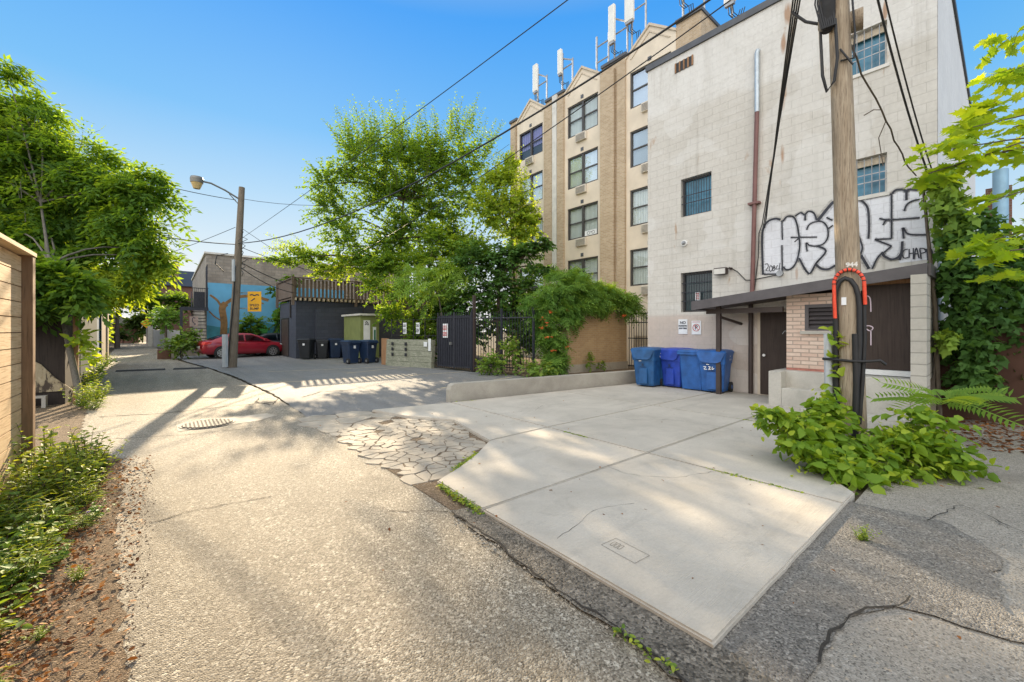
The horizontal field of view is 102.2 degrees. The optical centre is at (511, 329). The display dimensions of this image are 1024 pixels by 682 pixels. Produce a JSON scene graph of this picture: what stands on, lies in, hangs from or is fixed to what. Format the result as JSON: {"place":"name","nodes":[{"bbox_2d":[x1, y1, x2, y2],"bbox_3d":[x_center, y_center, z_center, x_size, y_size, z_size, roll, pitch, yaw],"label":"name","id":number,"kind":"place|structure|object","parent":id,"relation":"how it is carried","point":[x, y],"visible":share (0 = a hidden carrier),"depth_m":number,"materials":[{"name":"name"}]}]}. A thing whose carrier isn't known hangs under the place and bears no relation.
{"place":"outdoors","nodes":[
{"label":"outdoors","id":0,"kind":"place"},
{"bbox_2d":[0,400,130,681],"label":"side yard","id":1,"kind":"structure","parent":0,"point":[62,417],"depth_m":2.44,"materials":[{"name":"soil"}]},
{"bbox_2d":[0,531,41,582],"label":"weed","id":2,"kind":"object","parent":1,"relation":"on","point":[8,544],"visible":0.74,"depth_m":2.76,"materials":[{"name":"green plant"}]},
{"bbox_2d":[0,464,55,513],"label":"weed","id":3,"kind":"object","parent":1,"relation":"on","point":[3,497],"visible":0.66,"depth_m":3.56,"materials":[{"name":"green plant"}]},
{"bbox_2d":[0,515,61,556],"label":"weed","id":4,"kind":"object","parent":1,"relation":"on","point":[34,532],"visible":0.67,"depth_m":2.94,"materials":[{"name":"green plant"}]},
{"bbox_2d":[0,446,65,496],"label":"weed","id":5,"kind":"object","parent":1,"relation":"on","point":[15,468],"visible":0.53,"depth_m":3.88,"materials":[{"name":"green plant"}]},
{"bbox_2d":[1,468,68,505],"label":"weed","id":6,"kind":"object","parent":1,"relation":"on","point":[24,489],"visible":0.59,"depth_m":3.72,"materials":[{"name":"green plant"}]},
{"bbox_2d":[0,529,73,586],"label":"weed","id":7,"kind":"object","parent":1,"relation":"on","point":[38,564],"visible":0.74,"depth_m":2.69,"materials":[{"name":"green plant"}]},
{"bbox_2d":[0,507,75,558],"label":"weed","id":8,"kind":"object","parent":1,"relation":"on","point":[39,521],"visible":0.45,"depth_m":3.03,"materials":[{"name":"green plant"}]},
{"bbox_2d":[0,482,88,535],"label":"weed","id":9,"kind":"object","parent":1,"relation":"on","point":[42,512],"visible":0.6,"depth_m":3.31,"materials":[{"name":"green plant"}]},
{"bbox_2d":[11,425,89,478],"bbox_3d":[-5.035,1.304,4.370,0.719,0.706,0.496,0,0,-33],"label":"weed","id":10,"kind":"object","parent":1,"relation":"on","point":[44,446],"visible":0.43,"depth_m":4.38,"materials":[{"name":"green plant"}]},
{"bbox_2d":[5,453,100,504],"bbox_3d":[-4.209,1.399,3.844,0.393,0.516,0.570,0,0,4],"label":"weed","id":11,"kind":"object","parent":1,"relation":"on","point":[62,485],"visible":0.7,"depth_m":3.85,"materials":[{"name":"green plant"}]},
{"bbox_2d":[0,453,110,642],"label":"ground cover","id":12,"kind":"object","parent":1,"relation":"on","point":[21,587],"visible":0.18,"depth_m":2.67,"materials":[{"name":"green plant"}]},
{"bbox_2d":[0,455,154,681],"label":"leaf litter","id":13,"kind":"object","parent":1,"relation":"on","point":[3,650],"visible":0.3,"depth_m":2.50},
{"bbox_2d":[45,473,115,509],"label":"weed","id":14,"kind":"object","parent":1,"relation":"on","point":[84,495],"visible":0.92,"depth_m":3.82,"materials":[{"name":"green plant"}]},
{"bbox_2d":[48,425,113,475],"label":"weed","id":15,"kind":"object","parent":1,"relation":"on","point":[75,450],"visible":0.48,"depth_m":4.55,"materials":[{"name":"green plant"}]},
{"bbox_2d":[52,444,121,491],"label":"weed","id":16,"kind":"object","parent":1,"relation":"on","point":[96,474],"visible":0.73,"depth_m":4.20,"materials":[{"name":"green plant"}]},
{"bbox_2d":[0,54,201,406],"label":"box elder tree","id":17,"kind":"object","parent":1,"relation":"on","point":[68,194],"visible":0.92,"depth_m":11.26,"materials":[{"name":"green plant"}]},
{"bbox_2d":[59,329,104,372],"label":"sucker shoot","id":18,"kind":"object","parent":17,"relation":"attached to","point":[83,342],"visible":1,"depth_m":9.07,"materials":[{"name":"green plant"}]},
{"bbox_2d":[158,266,193,341],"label":"red brick house","id":19,"kind":"structure","parent":0,"point":[186,284],"depth_m":44.00,"materials":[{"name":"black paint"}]},
{"bbox_2d":[280,300,436,358],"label":"charcoal garage","id":20,"kind":"structure","parent":0,"point":[311,319],"depth_m":24.45,"materials":[{"name":"paint"}]},
{"bbox_2d":[276,276,434,308],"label":"roof deck","id":21,"kind":"structure","parent":20,"relation":"on","point":[283,296],"depth_m":24.70,"materials":[{"name":"brown wood"}]},
{"bbox_2d":[341,313,381,357],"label":"green shed","id":22,"kind":"structure","parent":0,"point":[358,326],"depth_m":21.98,"materials":[{"name":"green paint"}]},
{"bbox_2d":[76,342,681,681],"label":"alley road","id":23,"kind":"structure","parent":0,"point":[289,579],"depth_m":2.84,"materials":[{"name":"asphalt"}]},
{"bbox_2d":[32,461,156,679],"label":"verge crumbs","id":24,"kind":"object","parent":23,"relation":"on","point":[129,590],"visible":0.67,"depth_m":2.99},
{"bbox_2d":[109,287,192,347],"bbox_3d":[-33.593,-1.469,37.375,8.449,6.138,4.877,0,0,-40],"label":"tree","id":25,"kind":"object","parent":23,"relation":"on","point":[170,299],"visible":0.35,"depth_m":38.54,"materials":[{"name":"green plant"}]},
{"bbox_2d":[176,413,274,430],"bbox_3d":[-5.127,1.645,7.508,1.515,0.001,0.932,0,0,-40],"label":"concrete collar","id":26,"kind":"object","parent":23,"relation":"on","point":[247,418],"visible":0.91,"depth_m":7.66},
{"bbox_2d":[179,418,234,429],"bbox_3d":[-5.318,1.641,7.219,0.800,0.038,0.800,0,0,-40],"label":"manhole cover","id":27,"kind":"object","parent":26,"relation":"on","point":[207,423],"visible":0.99,"depth_m":7.15,"materials":[{"name":"metal"}]},
{"bbox_2d":[83,332,868,500],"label":"ground","id":28,"kind":"structure","parent":0,"point":[190,353],"depth_m":28.41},
{"bbox_2d":[0,233,36,498],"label":"wooden fence","id":29,"kind":"object","parent":28,"relation":"on","point":[17,333],"visible":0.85,"depth_m":4.24,"materials":[{"name":"brown wood"}]},
{"bbox_2d":[35,299,79,405],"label":"brown garage","id":30,"kind":"structure","parent":28,"relation":"on","point":[52,373],"depth_m":9.06,"materials":[{"name":"paint"}]},
{"bbox_2d":[80,317,95,386],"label":"garage","id":31,"kind":"structure","parent":28,"relation":"on","point":[89,325],"depth_m":12.49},
{"bbox_2d":[113,310,159,342],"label":"bush","id":32,"kind":"object","parent":28,"relation":"on","point":[135,320],"visible":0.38,"depth_m":50.72,"materials":[{"name":"green plant"}]},
{"bbox_2d":[148,326,179,347],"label":"fence","id":33,"kind":"object","parent":28,"relation":"on","point":[155,337],"visible":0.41,"depth_m":40.35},
{"bbox_2d":[142,305,187,348],"bbox_3d":[-25.096,-0.137,29.863,2.705,3.473,2.528,0,0,-40],"label":"tree","id":34,"kind":"object","parent":28,"relation":"on","point":[165,315],"visible":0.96,"depth_m":29.73,"materials":[{"name":"green plant"}]},
{"bbox_2d":[191,251,404,354],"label":"mural building","id":35,"kind":"structure","parent":28,"relation":"on","point":[217,314],"depth_m":28.18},
{"bbox_2d":[177,353,526,416],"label":"parking lot","id":36,"kind":"structure","parent":28,"relation":"on","point":[383,390],"depth_m":13.39,"materials":[{"name":"concrete"}]},
{"bbox_2d":[157,326,203,359],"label":"shrub","id":37,"kind":"object","parent":36,"relation":"on","point":[175,343],"visible":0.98,"depth_m":23.06,"materials":[{"name":"green plant"}]},
{"bbox_2d":[179,264,207,356],"bbox_3d":[-20.037,-1.200,25.934,1.350,5.600,3.500,0,0,-40],"label":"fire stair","id":38,"kind":"object","parent":36,"relation":"on","point":[200,301],"visible":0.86,"depth_m":24.86,"materials":[{"name":"metal"}]},
{"bbox_2d":[190,175,247,367],"bbox_3d":[-12.514,-2.311,17.636,0.501,8.038,2.020,0,0,40],"label":"lamp pole","id":39,"kind":"object","parent":36,"relation":"on","point":[229,354],"visible":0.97,"depth_m":18.00,"materials":[{"name":"brown wood"}]},
{"bbox_2d":[238,0,567,240],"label":"overhead cable","id":40,"kind":"object","parent":39,"relation":"attached to","point":[435,98],"visible":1,"depth_m":7.36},
{"bbox_2d":[195,333,281,358],"bbox_3d":[-16.437,0.912,25.221,2.140,1.456,4.535,0,0,38],"label":"sedan","id":41,"kind":"object","parent":36,"relation":"on","point":[249,343],"visible":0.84,"depth_m":24.62,"materials":[{"name":"red paint"}]},
{"bbox_2d":[239,312,269,334],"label":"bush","id":42,"kind":"object","parent":36,"relation":"on","point":[249,319],"visible":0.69,"depth_m":27.06,"materials":[{"name":"green plant"}]},
{"bbox_2d":[297,338,316,358],"bbox_3d":[-11.444,1.059,23.037,0.728,1.170,0.884,0,0,0],"label":"garbage bin","id":43,"kind":"object","parent":36,"relation":"on","point":[306,347],"visible":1,"depth_m":22.74,"materials":[{"name":"black plastic"}]},
{"bbox_2d":[340,340,361,363],"bbox_3d":[-7.848,1.069,20.115,0.868,1.150,0.715,0,0,35],"label":"garbage bin","id":44,"kind":"object","parent":36,"relation":"on","point":[350,351],"visible":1,"depth_m":19.91,"materials":[{"name":"blue plastic"}]},
{"bbox_2d":[359,340,378,363],"bbox_3d":[-7.127,1.069,20.457,0.868,1.150,0.715,0,0,28],"label":"garbage bin","id":45,"kind":"object","parent":36,"relation":"on","point":[367,350],"visible":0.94,"depth_m":20.23,"materials":[{"name":"blue plastic"}]},
{"bbox_2d":[386,339,434,367],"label":"concrete block wall","id":46,"kind":"structure","parent":36,"relation":"on","point":[408,353],"depth_m":18.29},
{"bbox_2d":[475,352,506,375],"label":"bush","id":47,"kind":"object","parent":36,"relation":"on","point":[485,366],"visible":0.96,"depth_m":14.87,"materials":[{"name":"green plant"}]},
{"bbox_2d":[518,358,562,377],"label":"bush","id":48,"kind":"object","parent":36,"relation":"on","point":[534,367],"visible":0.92,"depth_m":13.93,"materials":[{"name":"green plant"}]},
{"bbox_2d":[434,354,634,376],"bbox_3d":[-1.148,1.622,18.120,11.550,0.001,14.700,0,0,-40],"label":"planting bed","id":49,"kind":"object","parent":28,"relation":"on","point":[507,371],"visible":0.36,"depth_m":16.87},
{"bbox_2d":[252,88,505,337],"bbox_3d":[-6.857,-5.660,21.810,12.322,14.532,6.414,0,0,-22],"label":"elm tree","id":50,"kind":"object","parent":49,"relation":"on","point":[428,158],"visible":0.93,"depth_m":21.58,"materials":[{"name":"green plant"}]},
{"bbox_2d":[353,220,497,345],"bbox_3d":[-4.266,-1.970,20.324,7.291,7.140,3.708,0,0,7],"label":"lilac hedge","id":51,"kind":"object","parent":49,"relation":"on","point":[385,311],"visible":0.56,"depth_m":20.36,"materials":[{"name":"green plant"}]},
{"bbox_2d":[372,255,483,324],"bbox_3d":[-3.649,-0.883,18.589,4.579,4.974,3.439,0,0,14],"label":"sumac tree","id":52,"kind":"object","parent":49,"relation":"on","point":[439,285],"visible":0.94,"depth_m":18.08,"materials":[{"name":"green plant"}]},
{"bbox_2d":[404,220,562,364],"bbox_3d":[-1.290,-1.855,19.873,5.575,8.204,9.292,0,0,-40],"label":"shade thicket","id":53,"kind":"object","parent":49,"relation":"on","point":[516,332],"visible":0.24,"depth_m":19.06,"materials":[{"name":"green plant"}]},
{"bbox_2d":[440,237,560,362],"bbox_3d":[-0.498,-1.296,18.517,5.448,5.792,2.811,0,0,-8],"label":"ivy clad tree","id":54,"kind":"object","parent":49,"relation":"on","point":[516,254],"visible":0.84,"depth_m":18.21,"materials":[{"name":"green plant"}]},
{"bbox_2d":[471,307,534,373],"bbox_3d":[-0.387,0.400,15.467,2.730,2.400,0.091,0,0,28],"label":"iron fence","id":55,"kind":"object","parent":49,"relation":"on","point":[501,317],"visible":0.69,"depth_m":15.42,"materials":[{"name":"metal"}]},
{"bbox_2d":[454,312,470,369],"bbox_3d":[-1.961,0.425,16.363,0.921,2.250,0.067,0,0,35],"label":"gate leaf","id":56,"kind":"object","parent":55,"relation":"attached to","point":[462,341],"visible":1,"depth_m":16.38,"materials":[{"name":"metal"}]},
{"bbox_2d":[437,312,453,367],"bbox_3d":[-2.733,0.425,16.873,0.950,2.250,0.141,0,0,36],"label":"gate leaf","id":57,"kind":"object","parent":56,"relation":"attached to","point":[445,351],"visible":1,"depth_m":16.93,"materials":[{"name":"metal"}]},
{"bbox_2d":[462,145,547,362],"bbox_3d":[-0.319,-3.505,19.514,3.776,10.220,3.333,0,0,-40],"label":"young tree","id":58,"kind":"object","parent":49,"relation":"on","point":[522,218],"visible":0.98,"depth_m":19.17,"materials":[{"name":"green plant"}]},
{"bbox_2d":[498,335,526,375],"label":"bush","id":59,"kind":"object","parent":49,"relation":"on","point":[512,346],"visible":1,"depth_m":14.86,"materials":[{"name":"green plant"}]},
{"bbox_2d":[512,262,647,375],"bbox_3d":[3.007,-0.196,15.943,6.183,4.809,2.343,0,0,-26],"label":"trumpet vine","id":60,"kind":"object","parent":49,"relation":"on","point":[575,293],"visible":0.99,"depth_m":15.12,"materials":[{"name":"green plant"}]},
{"bbox_2d":[446,370,635,402],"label":"retaining wall","id":61,"kind":"structure","parent":28,"relation":"on","point":[468,391],"depth_m":10.43,"materials":[{"name":"concrete"}]},
{"bbox_2d":[562,310,627,372],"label":"brick wall","id":62,"kind":"structure","parent":28,"relation":"on","point":[605,340],"depth_m":16.41,"materials":[{"name":"brick"}]},
{"bbox_2d":[749,326,1009,494],"bbox_3d":[4.110,0.907,4.883,2.386,1.918,1.458,0,0,-7],"label":"knotweed shrub","id":63,"kind":"object","parent":28,"relation":"on","point":[815,437],"visible":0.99,"depth_m":4.61,"materials":[{"name":"green plant"}]},
{"bbox_2d":[940,322,1023,424],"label":"brown fence","id":64,"kind":"object","parent":28,"relation":"on","point":[1015,384],"depth_m":7.22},
{"bbox_2d":[992,168,1008,239],"bbox_3d":[14.360,-1.500,12.134,0.318,6.400,0.318,0,0,-40],"label":"blue stack","id":65,"kind":"object","parent":28,"relation":"on","point":[1000,181],"visible":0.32,"depth_m":12.02,"materials":[{"name":"paint"}]},
{"bbox_2d":[0,0,1023,331],"label":"sky","id":66,"kind":"structure","parent":0,"point":[230,94],"materials":[{"name":"blue"}]},
{"bbox_2d":[509,6,719,364],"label":"apartment building","id":67,"kind":"structure","parent":0,"point":[588,163],"depth_m":20.34,"materials":[{"name":"beige brick"}]},
{"bbox_2d":[608,3,627,57],"bbox_3d":[5.210,-14.325,20.151,0.417,3.250,0.965,0,0,-40],"label":"antenna","id":68,"kind":"object","parent":67,"relation":"attached to","point":[612,19],"visible":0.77,"depth_m":20.22,"materials":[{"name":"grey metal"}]},
{"bbox_2d":[624,0,646,47],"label":"antenna","id":69,"kind":"object","parent":67,"relation":"attached to","point":[629,9],"visible":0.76,"depth_m":19.46,"materials":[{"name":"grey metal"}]},
{"bbox_2d":[392,424,923,509],"bbox_3d":[2.088,1.646,7.862,9.320,0.001,7.600,0,0,-40],"label":"slab bed","id":70,"kind":"object","parent":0,"point":[455,505],"visible":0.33,"depth_m":3.93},
{"bbox_2d":[296,411,485,484],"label":"cracked pavement","id":71,"kind":"structure","parent":70,"relation":"on","point":[331,425],"depth_m":6.06,"materials":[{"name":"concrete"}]},
{"bbox_2d":[335,412,481,507],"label":"joint dirt","id":72,"kind":"structure","parent":70,"relation":"on","point":[431,489],"depth_m":4.83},
{"bbox_2d":[372,403,544,441],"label":"concrete slab","id":73,"kind":"structure","parent":70,"relation":"on","point":[485,426],"depth_m":7.45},
{"bbox_2d":[437,428,645,510],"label":"concrete slab","id":74,"kind":"structure","parent":70,"relation":"on","point":[510,468],"depth_m":4.90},
{"bbox_2d":[452,391,650,427],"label":"concrete slab","id":75,"kind":"structure","parent":70,"relation":"on","point":[560,411],"depth_m":8.61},
{"bbox_2d":[436,401,803,673],"bbox_3d":[1.060,1.608,5.423,6.350,0.078,6.929,0,0,14],"label":"joint moss","id":76,"kind":"object","parent":70,"relation":"on","point":[463,501],"visible":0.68,"depth_m":3.80,"materials":[{"name":"green plant"}]},
{"bbox_2d":[563,383,714,405],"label":"concrete slab","id":77,"kind":"structure","parent":70,"relation":"on","point":[648,395],"depth_m":10.53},
{"bbox_2d":[630,347,664,385],"bbox_3d":[3.901,1.046,11.782,0.731,1.107,0.880,0,0,44],"label":"recycling bin","id":78,"kind":"object","parent":77,"relation":"on","point":[647,363],"visible":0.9,"depth_m":11.50,"materials":[{"name":"blue plastic"}]},
{"bbox_2d":[660,347,693,386],"bbox_3d":[4.627,1.052,11.582,0.871,1.096,0.724,0,0,-36],"label":"recycling bin","id":79,"kind":"object","parent":77,"relation":"on","point":[670,364],"visible":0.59,"depth_m":11.34,"materials":[{"name":"blue plastic"}]},
{"bbox_2d":[677,349,701,389],"bbox_3d":[4.964,1.059,11.120,0.846,1.081,0.724,0,0,-43],"label":"recycling bin","id":80,"kind":"object","parent":77,"relation":"on","point":[690,372],"visible":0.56,"depth_m":10.91,"materials":[{"name":"blue plastic"}]},
{"bbox_2d":[549,405,742,453],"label":"concrete slab","id":81,"kind":"structure","parent":70,"relation":"on","point":[649,429],"depth_m":6.83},
{"bbox_2d":[483,454,843,647],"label":"concrete slab","id":82,"kind":"structure","parent":70,"relation":"on","point":[709,533],"depth_m":3.27,"materials":[{"name":"concrete"}]},
{"bbox_2d":[654,391,781,418],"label":"concrete slab","id":83,"kind":"structure","parent":70,"relation":"on","point":[733,404],"depth_m":8.84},
{"bbox_2d":[696,349,733,391],"bbox_3d":[5.256,1.052,10.672,0.724,1.096,0.871,0,0,42],"label":"recycling bin","id":84,"kind":"object","parent":83,"relation":"on","point":[708,359],"visible":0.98,"depth_m":10.43,"materials":[{"name":"blue plastic"}]},
{"bbox_2d":[649,420,854,506],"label":"concrete slab","id":85,"kind":"structure","parent":70,"relation":"on","point":[732,448],"depth_m":5.09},
{"bbox_2d":[749,406,910,430],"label":"concrete slab","id":86,"kind":"structure","parent":70,"relation":"on","point":[870,424],"depth_m":7.10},
{"bbox_2d":[691,263,937,423],"bbox_3d":[6.115,0.231,8.942,1.748,2.778,4.220,0,0,-40],"label":"loading annex","id":87,"kind":"object","parent":86,"relation":"on","point":[790,343],"visible":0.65,"depth_m":8.43,"materials":[{"name":"brick"}]},
{"bbox_2d":[760,312,785,394],"bbox_3d":[6.407,0.580,9.818,0.078,2.000,0.930,0,0,-40],"label":"door","id":88,"kind":"structure","parent":87,"relation":"in","point":[772,324],"depth_m":10.00,"materials":[{"name":"brown metal"}]},
{"bbox_2d":[866,283,910,370],"bbox_3d":[7.112,-0.050,7.886,0.074,1.620,0.800,0,0,-40],"label":"loading door","id":89,"kind":"structure","parent":87,"relation":"in","point":[888,307],"depth_m":7.80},
{"bbox_2d":[791,0,886,440],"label":"wooden pole","id":90,"kind":"object","parent":70,"relation":"on","point":[839,22],"visible":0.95,"depth_m":5.31,"materials":[{"name":"brown wood"}]},
{"bbox_2d":[238,0,710,243],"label":"overhead cable","id":91,"kind":"object","parent":90,"relation":"attached to","point":[633,50],"visible":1,"depth_m":8.32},
{"bbox_2d":[304,0,730,276],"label":"overhead cable","id":92,"kind":"object","parent":90,"relation":"attached to","point":[574,111],"visible":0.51,"depth_m":8.66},
{"bbox_2d":[755,0,800,284],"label":"drop cables","id":93,"kind":"object","parent":90,"relation":"attached to","point":[789,44],"visible":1,"depth_m":6.46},
{"bbox_2d":[851,44,916,175],"bbox_3d":[5.974,-3.170,6.662,4.069,1.171,0.238,0,0,-37],"label":"dead vine","id":94,"kind":"object","parent":90,"relation":"hanging from","point":[872,93],"visible":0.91,"depth_m":6.35,"materials":[{"name":"brown plant"}]},
{"bbox_2d":[876,0,927,169],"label":"overhead cable","id":95,"kind":"object","parent":90,"relation":"attached to","point":[894,64],"visible":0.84,"depth_m":6.57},
{"bbox_2d":[885,0,931,167],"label":"overhead cable","id":96,"kind":"object","parent":90,"relation":"attached to","point":[898,52],"visible":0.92,"depth_m":6.63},
{"bbox_2d":[645,0,976,410],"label":"block building","id":97,"kind":"structure","parent":0,"point":[701,114],"depth_m":10.08,"materials":[{"name":"concrete"}]},
{"bbox_2d":[681,173,710,216],"bbox_3d":[5.205,-3.760,11.575,0.178,1.080,0.870,0,0,-40],"label":"window","id":98,"kind":"structure","parent":97,"relation":"in","point":[696,196],"depth_m":11.61,"materials":[{"name":"glass"}]},
{"bbox_2d":[681,271,711,311],"bbox_3d":[5.211,-1.060,11.567,0.178,1.120,0.890,0,0,-40],"label":"window","id":99,"kind":"structure","parent":97,"relation":"in","point":[697,286],"depth_m":11.62,"materials":[{"name":"glass"}]},
{"bbox_2d":[748,48,760,291],"bbox_3d":[6.049,-3.938,10.293,0.176,6.079,0.260,0,0,-40],"label":"drainpipe","id":100,"kind":"object","parent":97,"relation":"attached to","point":[754,203],"visible":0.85,"depth_m":10.23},
{"bbox_2d":[851,23,886,74],"bbox_3d":[7.523,-5.900,8.795,0.178,0.900,0.730,0,0,-40],"label":"window","id":101,"kind":"structure","parent":97,"relation":"in","point":[870,46],"depth_m":8.74,"materials":[{"name":"glass"}]},
{"bbox_2d":[856,154,886,196],"bbox_3d":[7.523,-3.230,8.795,0.178,0.820,0.730,0,0,-40],"label":"window","id":102,"kind":"structure","parent":97,"relation":"in","point":[871,174],"depth_m":8.74,"materials":[{"name":"glass"}]},
{"bbox_2d":[912,168,1023,417],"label":"ivy","id":103,"kind":"object","parent":97,"relation":"attached to","point":[975,311],"visible":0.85,"depth_m":7.25,"materials":[{"name":"green plant"}]},
{"bbox_2d":[804,417,1023,681],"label":"lane pavement","id":104,"kind":"structure","parent":0,"point":[928,500],"depth_m":2.35,"materials":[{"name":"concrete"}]},
{"bbox_2d":[451,506,775,681],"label":"asphalt trench","id":105,"kind":"object","parent":104,"relation":"on","point":[693,659],"visible":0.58,"depth_m":2.35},
{"bbox_2d":[452,511,687,681],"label":"pavement crack","id":106,"kind":"object","parent":105,"relation":"on","point":[626,636],"visible":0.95,"depth_m":2.46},
{"bbox_2d":[324,418,1023,680],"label":"loose gravel","id":107,"kind":"structure","parent":104,"relation":"on","point":[831,665],"depth_m":2.27,"materials":[{"name":"gravel"}]},
{"bbox_2d":[719,501,1023,681],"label":"asphalt patch","id":108,"kind":"object","parent":104,"relation":"on","point":[935,567],"visible":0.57,"depth_m":2.62,"materials":[{"name":"asphalt"}]},
{"bbox_2d":[818,595,910,661],"bbox_3d":[1.955,1.629,2.317,1.069,0.001,0.109,0,0,-28],"label":"pavement crack","id":109,"kind":"object","parent":108,"relation":"on","point":[825,642],"visible":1,"depth_m":2.27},
{"bbox_2d":[866,376,1023,436],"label":"tree of heaven seedling","id":110,"kind":"object","parent":104,"relation":"on","point":[963,398],"visible":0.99,"depth_m":5.92,"materials":[{"name":"green plant"}]},
{"bbox_2d":[902,25,1023,283],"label":"maple tree","id":111,"kind":"object","parent":104,"relation":"on","point":[976,117],"visible":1,"depth_m":5.54,"materials":[{"name":"green plant"}]},
{"bbox_2d":[936,416,1023,452],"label":"dock leaf litter","id":112,"kind":"object","parent":104,"relation":"on","point":[990,439],"visible":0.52,"depth_m":6.41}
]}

